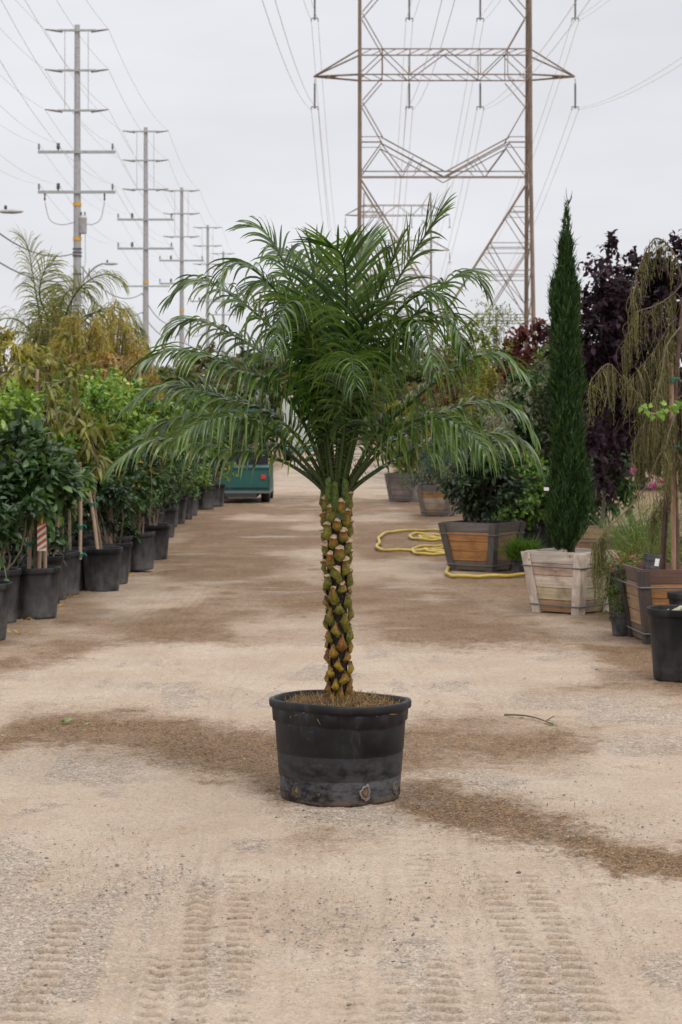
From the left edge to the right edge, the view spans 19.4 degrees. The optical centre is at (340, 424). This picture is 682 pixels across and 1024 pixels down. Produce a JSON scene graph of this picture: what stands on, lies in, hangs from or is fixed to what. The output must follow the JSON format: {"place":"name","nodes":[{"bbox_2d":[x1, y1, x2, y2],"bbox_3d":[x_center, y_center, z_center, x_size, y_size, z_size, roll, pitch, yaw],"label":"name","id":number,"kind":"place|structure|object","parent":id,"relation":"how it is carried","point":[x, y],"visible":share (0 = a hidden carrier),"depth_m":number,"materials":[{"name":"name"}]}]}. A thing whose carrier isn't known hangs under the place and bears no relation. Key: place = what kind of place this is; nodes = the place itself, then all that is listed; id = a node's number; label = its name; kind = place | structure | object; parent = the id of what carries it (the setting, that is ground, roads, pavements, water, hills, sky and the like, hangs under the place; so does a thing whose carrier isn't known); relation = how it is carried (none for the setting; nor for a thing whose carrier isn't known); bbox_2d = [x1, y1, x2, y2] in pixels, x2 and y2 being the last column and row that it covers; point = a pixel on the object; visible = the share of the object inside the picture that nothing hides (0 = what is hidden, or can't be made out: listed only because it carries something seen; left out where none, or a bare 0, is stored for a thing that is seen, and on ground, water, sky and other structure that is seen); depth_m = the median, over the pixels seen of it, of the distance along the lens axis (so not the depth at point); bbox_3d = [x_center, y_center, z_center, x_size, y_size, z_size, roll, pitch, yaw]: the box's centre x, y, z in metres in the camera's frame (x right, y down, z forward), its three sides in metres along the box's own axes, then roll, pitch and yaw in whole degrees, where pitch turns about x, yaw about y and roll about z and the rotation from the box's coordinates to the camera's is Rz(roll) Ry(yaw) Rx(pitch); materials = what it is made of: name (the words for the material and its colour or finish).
{"place":"outdoors","nodes":[
{"label":"outdoors","id":0,"kind":"place"},
{"bbox_2d":[64,504,91,546],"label":"potted seedling","id":1,"kind":"object","parent":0,"point":[75,535],"visible":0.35,"depth_m":20.50,"materials":[{"name":"green plant"}]},
{"bbox_2d":[282,395,317,460],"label":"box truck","id":2,"kind":"object","parent":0,"point":[288,457],"visible":0.16,"depth_m":88.07,"materials":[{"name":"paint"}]},
{"bbox_2d":[0,434,681,1023],"bbox_3d":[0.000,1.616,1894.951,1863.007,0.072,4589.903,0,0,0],"label":"ground","id":3,"kind":"structure","parent":0,"point":[220,596],"depth_m":8.45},
{"bbox_2d":[0,496,34,640],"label":"potted shrub","id":4,"kind":"object","parent":3,"relation":"on","point":[8,531],"visible":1,"depth_m":14.87,"materials":[{"name":"green plant"}]},
{"bbox_2d":[1,527,42,566],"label":"potted seedling","id":5,"kind":"object","parent":3,"relation":"on","point":[13,556],"visible":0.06,"depth_m":18.30,"materials":[{"name":"green plant"}]},
{"bbox_2d":[0,365,45,461],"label":"potted mango","id":6,"kind":"object","parent":3,"relation":"on","point":[9,376],"visible":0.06,"depth_m":19.46,"materials":[{"name":"green plant"}]},
{"bbox_2d":[0,463,46,622],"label":"potted vine","id":7,"kind":"object","parent":3,"relation":"on","point":[9,491],"visible":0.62,"depth_m":16.15,"materials":[{"name":"green plant"}]},
{"bbox_2d":[0,326,50,531],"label":"olive tree","id":8,"kind":"object","parent":3,"relation":"on","point":[15,353],"visible":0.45,"depth_m":22.46,"materials":[{"name":"green plant"}]},
{"bbox_2d":[0,375,51,555],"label":"potted tree","id":9,"kind":"object","parent":3,"relation":"on","point":[25,399],"visible":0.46,"depth_m":18.59,"materials":[{"name":"green plant"}]},
{"bbox_2d":[0,361,68,553],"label":"potted mango","id":10,"kind":"object","parent":3,"relation":"on","point":[49,404],"visible":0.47,"depth_m":18.79,"materials":[{"name":"green plant"}]},
{"bbox_2d":[13,523,71,602],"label":"potted seedling","id":11,"kind":"object","parent":3,"relation":"on","point":[55,559],"visible":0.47,"depth_m":17.86,"materials":[{"name":"green plant"}]},
{"bbox_2d":[0,403,89,618],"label":"potted citrus","id":12,"kind":"object","parent":3,"relation":"on","point":[61,483],"visible":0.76,"depth_m":16.46,"materials":[{"name":"green plant"}]},
{"bbox_2d":[8,297,85,374],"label":"weeping bamboo","id":13,"kind":"object","parent":3,"relation":"on","point":[35,331],"visible":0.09,"depth_m":29.91,"materials":[{"name":"green plant"}]},
{"bbox_2d":[3,331,100,547],"bbox_3d":[-3.528,0.227,23.922,1.120,2.749,1.014,0,0,14],"label":"olive tree","id":14,"kind":"object","parent":3,"relation":"on","point":[68,370],"visible":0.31,"depth_m":23.98,"materials":[{"name":"green plant"}]},
{"bbox_2d":[32,457,90,599],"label":"potted tree","id":15,"kind":"object","parent":3,"relation":"on","point":[59,522],"visible":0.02,"depth_m":18.25,"materials":[{"name":"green plant"}]},
{"bbox_2d":[42,430,98,595],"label":"potted tree","id":16,"kind":"object","parent":3,"relation":"on","point":[73,586],"visible":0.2,"depth_m":18.74,"materials":[{"name":"green plant"}]},
{"bbox_2d":[44,376,107,590],"bbox_3d":[-2.631,0.565,19.446,0.768,2.074,0.739,0,0,33],"label":"potted mango","id":17,"kind":"object","parent":3,"relation":"on","point":[76,413],"visible":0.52,"depth_m":19.30,"materials":[{"name":"green plant"}]},
{"bbox_2d":[38,24,115,331],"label":"utility pole","id":18,"kind":"object","parent":3,"relation":"on","point":[80,224],"visible":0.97,"depth_m":100.61,"materials":[{"name":"metal"}]},
{"bbox_2d":[0,233,205,336],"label":"phone cable","id":19,"kind":"object","parent":18,"relation":"attached to","point":[89,276],"visible":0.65,"depth_m":105.77,"materials":[{"name":"metal"}]},
{"bbox_2d":[0,224,155,362],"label":"feather palm","id":20,"kind":"object","parent":3,"relation":"on","point":[57,287],"visible":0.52,"depth_m":30.90,"materials":[{"name":"green plant"}]},
{"bbox_2d":[42,311,122,520],"bbox_3d":[-3.792,-0.122,28.960,1.673,3.048,1.702,0,0,-31],"label":"weeping bamboo","id":21,"kind":"object","parent":3,"relation":"on","point":[74,328],"visible":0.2,"depth_m":28.84,"materials":[{"name":"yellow plant"}]},
{"bbox_2d":[43,371,133,539],"bbox_3d":[-2.795,0.508,21.430,1.121,2.186,1.046,0,0,-21],"label":"potted shrub","id":22,"kind":"object","parent":3,"relation":"on","point":[93,394],"visible":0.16,"depth_m":21.36,"materials":[{"name":"green plant"}]},
{"bbox_2d":[55,409,125,591],"bbox_3d":[-2.469,0.714,19.340,0.766,1.778,0.636,0,0,0],"label":"potted mango","id":23,"kind":"object","parent":3,"relation":"on","point":[101,565],"visible":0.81,"depth_m":19.19,"materials":[{"name":"green plant"}]},
{"bbox_2d":[63,362,142,533],"bbox_3d":[-3.038,0.391,25.680,1.278,2.419,1.242,0,0,0],"label":"potted shrub","id":24,"kind":"object","parent":3,"relation":"on","point":[112,369],"visible":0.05,"depth_m":25.50,"materials":[{"name":"green plant"}]},
{"bbox_2d":[57,370,157,540],"bbox_3d":[-2.684,0.500,22.401,1.173,2.204,1.111,0,0,27],"label":"potted shrub","id":25,"kind":"object","parent":3,"relation":"on","point":[110,392],"visible":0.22,"depth_m":22.21,"materials":[{"name":"green plant"}]},
{"bbox_2d":[82,468,140,584],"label":"potted shrub","id":26,"kind":"object","parent":3,"relation":"on","point":[111,495],"visible":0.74,"depth_m":20.09,"materials":[{"name":"green plant"}]},
{"bbox_2d":[67,346,160,481],"bbox_3d":[-3.158,0.244,28.014,1.150,2.715,1.021,0,0,-43],"label":"olive tree","id":27,"kind":"object","parent":3,"relation":"on","point":[107,363],"visible":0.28,"depth_m":28.00,"materials":[{"name":"green plant"}]},
{"bbox_2d":[89,504,142,572],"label":"potted seedling","id":28,"kind":"object","parent":3,"relation":"on","point":[126,529],"visible":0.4,"depth_m":21.53,"materials":[{"name":"green plant"}]},
{"bbox_2d":[82,296,166,498],"bbox_3d":[-3.458,-0.268,29.994,1.957,3.339,1.975,0,0,0],"label":"weeping bamboo","id":29,"kind":"object","parent":3,"relation":"on","point":[125,335],"visible":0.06,"depth_m":29.85,"materials":[{"name":"yellow plant"}]},
{"bbox_2d":[94,369,185,526],"bbox_3d":[-2.619,0.464,24.270,1.294,2.278,1.217,0,0,43],"label":"potted shrub","id":30,"kind":"object","parent":3,"relation":"on","point":[154,406],"visible":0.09,"depth_m":24.15,"materials":[{"name":"green plant"}]},
{"bbox_2d":[109,433,173,570],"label":"potted shrub","id":31,"kind":"object","parent":3,"relation":"on","point":[142,557],"visible":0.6,"depth_m":21.75,"materials":[{"name":"green plant"}]},
{"bbox_2d":[117,127,173,366],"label":"utility pole","id":32,"kind":"object","parent":3,"relation":"on","point":[145,219],"visible":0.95,"depth_m":138.96,"materials":[{"name":"metal"}]},
{"bbox_2d":[123,389,189,523],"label":"potted shrub","id":33,"kind":"object","parent":3,"relation":"on","point":[161,514],"visible":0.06,"depth_m":27.37,"materials":[{"name":"green plant"}]},
{"bbox_2d":[120,435,195,559],"bbox_3d":[-2.192,0.844,23.824,0.925,1.514,0.781,0,0,0],"label":"potted shrub","id":34,"kind":"object","parent":3,"relation":"on","point":[161,538],"visible":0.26,"depth_m":23.73,"materials":[{"name":"green plant"}]},
{"bbox_2d":[148,450,189,536],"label":"potted shrub","id":35,"kind":"object","parent":3,"relation":"on","point":[169,515],"visible":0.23,"depth_m":28.49,"materials":[{"name":"green plant"}]},
{"bbox_2d":[159,187,203,359],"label":"utility pole","id":36,"kind":"object","parent":3,"relation":"on","point":[181,309],"visible":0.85,"depth_m":175.18,"materials":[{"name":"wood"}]},
{"bbox_2d":[154,407,216,526],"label":"potted shrub","id":37,"kind":"object","parent":3,"relation":"on","point":[174,504],"visible":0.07,"depth_m":31.43,"materials":[{"name":"green plant"}]},
{"bbox_2d":[163,448,210,523],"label":"potted shrub","id":38,"kind":"object","parent":3,"relation":"on","point":[182,510],"visible":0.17,"depth_m":32.42,"materials":[{"name":"green plant"}]},
{"bbox_2d":[138,362,246,422],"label":"distant tree","id":39,"kind":"object","parent":3,"relation":"on","point":[220,389],"visible":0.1,"depth_m":69.81,"materials":[{"name":"green plant"}]},
{"bbox_2d":[178,450,213,519],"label":"potted shrub","id":40,"kind":"object","parent":3,"relation":"on","point":[189,507],"visible":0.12,"depth_m":33.81,"materials":[{"name":"green plant"}]},
{"bbox_2d":[170,393,224,484],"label":"potted shrub","id":41,"kind":"object","parent":3,"relation":"on","point":[194,410],"visible":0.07,"depth_m":37.54,"materials":[{"name":"green plant"}]},
{"bbox_2d":[168,389,226,486],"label":"potted shrub","id":42,"kind":"object","parent":3,"relation":"on","point":[203,399],"visible":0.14,"depth_m":45.94,"materials":[{"name":"green plant"}]},
{"bbox_2d":[180,440,215,515],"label":"potted shrub","id":43,"kind":"object","parent":3,"relation":"on","point":[195,508],"visible":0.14,"depth_m":35.16,"materials":[{"name":"green plant"}]},
{"bbox_2d":[157,341,248,464],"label":"distant tree","id":44,"kind":"object","parent":3,"relation":"on","point":[202,371],"visible":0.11,"depth_m":77.78,"materials":[{"name":"green plant"}]},
{"bbox_2d":[190,225,224,369],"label":"utility pole","id":45,"kind":"object","parent":3,"relation":"on","point":[207,245],"visible":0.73,"depth_m":220.53,"materials":[{"name":"wood"}]},
{"bbox_2d":[198,447,229,509],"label":"potted shrub","id":46,"kind":"object","parent":3,"relation":"on","point":[206,501],"visible":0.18,"depth_m":37.75,"materials":[{"name":"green plant"}]},
{"bbox_2d":[159,345,273,456],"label":"distant tree","id":47,"kind":"object","parent":3,"relation":"on","point":[227,373],"visible":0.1,"depth_m":89.76,"materials":[{"name":"green plant"}]},
{"bbox_2d":[205,435,238,505],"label":"potted shrub","id":48,"kind":"object","parent":3,"relation":"on","point":[219,497],"visible":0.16,"depth_m":39.41,"materials":[{"name":"green plant"}]},
{"bbox_2d":[209,251,236,355],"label":"utility pole","id":49,"kind":"object","parent":3,"relation":"on","point":[223,314],"visible":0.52,"depth_m":266.48,"materials":[{"name":"metal"}]},
{"bbox_2d":[214,409,273,501],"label":"utility cart","id":50,"kind":"object","parent":3,"relation":"on","point":[262,482],"visible":0.62,"depth_m":40.98,"materials":[{"name":"paint"}]},
{"bbox_2d":[213,417,283,465],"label":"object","id":51,"kind":"object","parent":50,"relation":"in","point":[251,442],"visible":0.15,"depth_m":41.90,"materials":[{"name":"green plant"}]},
{"bbox_2d":[207,358,297,422],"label":"distant tree","id":52,"kind":"object","parent":3,"relation":"on","point":[275,405],"visible":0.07,"depth_m":104.29,"materials":[{"name":"green plant"}]},
{"bbox_2d":[230,338,295,449],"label":"distant tree","id":53,"kind":"object","parent":3,"relation":"on","point":[266,364],"visible":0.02,"depth_m":119.39,"materials":[{"name":"green plant"}]},
{"bbox_2d":[101,184,544,806],"bbox_3d":[-0.102,0.275,8.461,1.837,2.649,1.194,0,0,13],"label":"potted palm","id":54,"kind":"object","parent":3,"relation":"on","point":[339,742],"visible":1,"depth_m":8.50,"materials":[{"name":"plant"}]},
{"bbox_2d":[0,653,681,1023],"bbox_3d":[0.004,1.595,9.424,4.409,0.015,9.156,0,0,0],"label":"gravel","id":55,"kind":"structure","parent":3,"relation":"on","point":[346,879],"depth_m":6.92,"materials":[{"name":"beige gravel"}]},
{"bbox_2d":[344,192,450,353],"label":"lattice tower","id":56,"kind":"structure","parent":3,"relation":"on","point":[430,275],"depth_m":352.16,"materials":[{"name":"metal"}]},
{"bbox_2d":[303,0,336,241],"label":"power line","id":57,"kind":"object","parent":56,"relation":"hanging from","point":[324,110],"visible":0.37,"depth_m":162.27,"materials":[{"name":"metal"}]},
{"bbox_2d":[377,0,419,336],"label":"power line","id":58,"kind":"object","parent":56,"relation":"hanging from","point":[400,111],"visible":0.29,"depth_m":162.26,"materials":[{"name":"metal"}]},
{"bbox_2d":[383,0,454,319],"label":"power line","id":59,"kind":"object","parent":56,"relation":"hanging from","point":[416,105],"visible":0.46,"depth_m":116.09,"materials":[{"name":"metal"}]},
{"bbox_2d":[397,0,500,336],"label":"power line","id":60,"kind":"object","parent":56,"relation":"hanging from","point":[459,123],"visible":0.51,"depth_m":164.27,"materials":[{"name":"metal"}]},
{"bbox_2d":[407,0,589,326],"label":"power line","id":61,"kind":"object","parent":56,"relation":"hanging from","point":[495,104],"visible":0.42,"depth_m":127.97,"materials":[{"name":"metal"}]},
{"bbox_2d":[417,1,607,336],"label":"power line","id":62,"kind":"object","parent":56,"relation":"hanging from","point":[540,120],"visible":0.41,"depth_m":160.80,"materials":[{"name":"metal"}]},
{"bbox_2d":[451,57,681,313],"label":"power line","id":63,"kind":"object","parent":56,"relation":"hanging from","point":[566,143],"visible":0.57,"depth_m":143.91,"materials":[{"name":"metal"}]},
{"bbox_2d":[379,418,429,501],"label":"boxed shrub","id":64,"kind":"object","parent":3,"relation":"on","point":[398,489],"visible":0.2,"depth_m":41.61,"materials":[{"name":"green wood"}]},
{"bbox_2d":[361,334,454,442],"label":"distant tree","id":65,"kind":"object","parent":3,"relation":"on","point":[377,415],"visible":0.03,"depth_m":77.12,"materials":[{"name":"green plant"}]},
{"bbox_2d":[380,391,446,472],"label":"nursery shrub","id":66,"kind":"object","parent":3,"relation":"on","point":[404,412],"visible":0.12,"depth_m":49.91,"materials":[{"name":"green plant"}]},
{"bbox_2d":[396,388,460,484],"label":"nursery shrub","id":67,"kind":"object","parent":3,"relation":"on","point":[422,413],"visible":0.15,"depth_m":39.98,"materials":[{"name":"green plant"}]},
{"bbox_2d":[399,448,458,516],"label":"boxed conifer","id":68,"kind":"object","parent":3,"relation":"on","point":[432,502],"visible":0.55,"depth_m":35.02,"materials":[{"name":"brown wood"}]},
{"bbox_2d":[369,345,504,473],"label":"distant tree","id":69,"kind":"object","parent":3,"relation":"on","point":[417,377],"visible":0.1,"depth_m":65.16,"materials":[{"name":"green plant"}]},
{"bbox_2d":[311,0,578,445],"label":"lattice tower","id":70,"kind":"structure","parent":3,"relation":"on","point":[528,248],"depth_m":139.80,"materials":[{"name":"metal"}]},
{"bbox_2d":[262,0,333,273],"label":"power line","id":71,"kind":"object","parent":70,"relation":"attached to","point":[306,105],"visible":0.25,"depth_m":118.20,"materials":[{"name":"metal"}]},
{"bbox_2d":[392,362,499,449],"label":"distant tree","id":72,"kind":"object","parent":3,"relation":"on","point":[412,386],"visible":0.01,"depth_m":60.35,"materials":[{"name":"green plant"}]},
{"bbox_2d":[375,529,524,578],"bbox_3d":[1.141,1.572,25.328,1.366,0.053,9.188,0,0,-2],"label":"garden hose","id":73,"kind":"object","parent":3,"relation":"on","point":[434,550],"visible":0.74,"depth_m":25.10,"materials":[{"name":"rubber"}]},
{"bbox_2d":[413,339,491,513],"bbox_3d":[1.972,-0.011,35.995,1.522,3.227,1.050,0,0,24],"label":"nursery tree","id":74,"kind":"object","parent":3,"relation":"on","point":[453,397],"visible":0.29,"depth_m":35.92,"materials":[{"name":"green plant"}]},
{"bbox_2d":[427,404,505,519],"bbox_3d":[2.073,0.593,28.967,1.244,2.017,1.359,0,0,26],"label":"nursery shrub","id":75,"kind":"object","parent":3,"relation":"on","point":[474,417],"visible":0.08,"depth_m":28.91,"materials":[{"name":"green plant"}]},
{"bbox_2d":[434,313,500,519],"bbox_3d":[2.172,-0.133,32.965,1.281,3.469,1.064,0,0,0],"label":"nursery tree","id":76,"kind":"object","parent":3,"relation":"on","point":[485,342],"visible":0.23,"depth_m":32.91,"materials":[{"name":"green plant"}]},
{"bbox_2d":[432,440,541,571],"bbox_3d":[1.576,0.867,22.003,1.206,1.466,1.234,0,0,33],"label":"boxed laurel","id":77,"kind":"object","parent":3,"relation":"on","point":[469,543],"visible":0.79,"depth_m":21.87,"materials":[{"name":"green plant"}]},
{"bbox_2d":[457,333,529,437],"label":"nursery tree","id":78,"kind":"object","parent":3,"relation":"on","point":[487,385],"visible":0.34,"depth_m":30.92,"materials":[{"name":"green plant"}]},
{"bbox_2d":[468,290,523,408],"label":"staked sapling","id":79,"kind":"object","parent":3,"relation":"on","point":[497,334],"visible":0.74,"depth_m":33.40,"materials":[{"name":"green plant"}]},
{"bbox_2d":[478,380,543,448],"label":"nursery shrub","id":80,"kind":"object","parent":3,"relation":"on","point":[498,424],"visible":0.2,"depth_m":27.95,"materials":[{"name":"green plant"}]},
{"bbox_2d":[488,317,549,418],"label":"nursery tree","id":81,"kind":"object","parent":3,"relation":"on","point":[518,351],"visible":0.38,"depth_m":30.90,"materials":[{"name":"purple plant"}]},
{"bbox_2d":[491,446,549,548],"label":"nursery shrub","id":82,"kind":"object","parent":3,"relation":"on","point":[534,501],"visible":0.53,"depth_m":23.42,"materials":[{"name":"green plant"}]},
{"bbox_2d":[501,360,553,548],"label":"nursery tree","id":83,"kind":"object","parent":3,"relation":"on","point":[526,437],"visible":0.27,"depth_m":24.85,"materials":[{"name":"green plant"}]},
{"bbox_2d":[516,332,583,458],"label":"nursery tree","id":84,"kind":"object","parent":3,"relation":"on","point":[544,348],"visible":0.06,"depth_m":28.87,"materials":[{"name":"green plant"}]},
{"bbox_2d":[524,334,614,524],"bbox_3d":[2.909,0.244,24.520,1.162,2.716,1.091,0,0,40],"label":"nursery tree","id":85,"kind":"object","parent":3,"relation":"on","point":[544,452],"visible":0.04,"depth_m":24.52,"materials":[{"name":"green plant"}]},
{"bbox_2d":[521,192,618,614],"bbox_3d":[1.972,-0.218,17.129,0.620,3.636,0.620,0,0,41],"label":"boxed cypress","id":86,"kind":"object","parent":3,"relation":"on","point":[558,577],"visible":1,"depth_m":17.04,"materials":[{"name":"green plant"}]},
{"bbox_2d":[540,255,680,552],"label":"boxed plum","id":87,"kind":"object","parent":3,"relation":"on","point":[607,330],"visible":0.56,"depth_m":20.32,"materials":[{"name":"purple plant"}]},
{"bbox_2d":[586,450,643,525],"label":"potted shrub","id":88,"kind":"object","parent":3,"relation":"on","point":[623,487],"visible":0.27,"depth_m":22.03,"materials":[{"name":"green plant"}]},
{"bbox_2d":[600,550,636,635],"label":"potted herb","id":89,"kind":"object","parent":3,"relation":"on","point":[617,615],"visible":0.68,"depth_m":15.14,"materials":[{"name":"green plant"}]},
{"bbox_2d":[604,551,649,620],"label":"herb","id":90,"kind":"object","parent":89,"relation":"attached to","point":[614,581],"visible":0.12,"depth_m":16.24,"materials":[{"name":"green plant"}]},
{"bbox_2d":[575,518,681,562],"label":"grass clump","id":91,"kind":"object","parent":3,"relation":"on","point":[635,548],"visible":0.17,"depth_m":16.49,"materials":[{"name":"green plant"}]},
{"bbox_2d":[578,491,681,553],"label":"grass clump","id":92,"kind":"object","parent":3,"relation":"on","point":[623,528],"visible":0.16,"depth_m":18.48,"materials":[{"name":"green plant"}]},
{"bbox_2d":[581,229,679,524],"bbox_3d":[3.383,-0.343,23.521,1.382,3.887,1.458,0,0,0],"label":"plum tree","id":93,"kind":"object","parent":3,"relation":"on","point":[613,241],"visible":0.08,"depth_m":23.44,"materials":[{"name":"purple plant"}]},
{"bbox_2d":[585,238,681,644],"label":"boxed weeping tree","id":94,"kind":"object","parent":3,"relation":"on","point":[643,590],"visible":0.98,"depth_m":14.84,"materials":[{"name":"green plant"}]},
{"bbox_2d":[643,553,661,569],"bbox_3d":[2.280,1.014,14.660,0.139,0.156,0.132,0,0,0],"label":"tilted pot","id":95,"kind":"object","parent":94,"relation":"on","point":[651,561],"visible":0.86,"depth_m":14.61,"materials":[{"name":"black plastic"}]},
{"bbox_2d":[588,229,681,560],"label":"plum tree","id":96,"kind":"object","parent":3,"relation":"on","point":[663,287],"visible":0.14,"depth_m":20.96,"materials":[{"name":"purple plant"}]},
{"bbox_2d":[609,420,680,488],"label":"distant tree","id":97,"kind":"object","parent":3,"relation":"on","point":[643,480],"depth_m":49.24,"materials":[{"name":"green plant"}]},
{"bbox_2d":[638,399,681,604],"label":"birch sapling","id":98,"kind":"object","parent":3,"relation":"on","point":[674,597],"visible":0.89,"depth_m":14.11,"materials":[{"name":"green plant"}]},
{"bbox_2d":[647,604,681,682],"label":"plant pot","id":99,"kind":"object","parent":3,"relation":"on","point":[665,621],"visible":1,"depth_m":12.41,"materials":[{"name":"plastic"}]},
{"bbox_2d":[0,0,681,375],"label":"sky","id":100,"kind":"structure","parent":0,"point":[214,74],"materials":[{"name":"white"}]},
{"bbox_2d":[492,531,548,572],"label":"potted grass","id":101,"kind":"object","parent":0,"point":[514,549],"depth_m":21.42,"materials":[{"name":"green plant"}]},
{"bbox_2d":[604,467,681,562],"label":"pink flower plant","id":102,"kind":"object","parent":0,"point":[652,485],"visible":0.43,"depth_m":15.90,"materials":[{"name":"green plant"}]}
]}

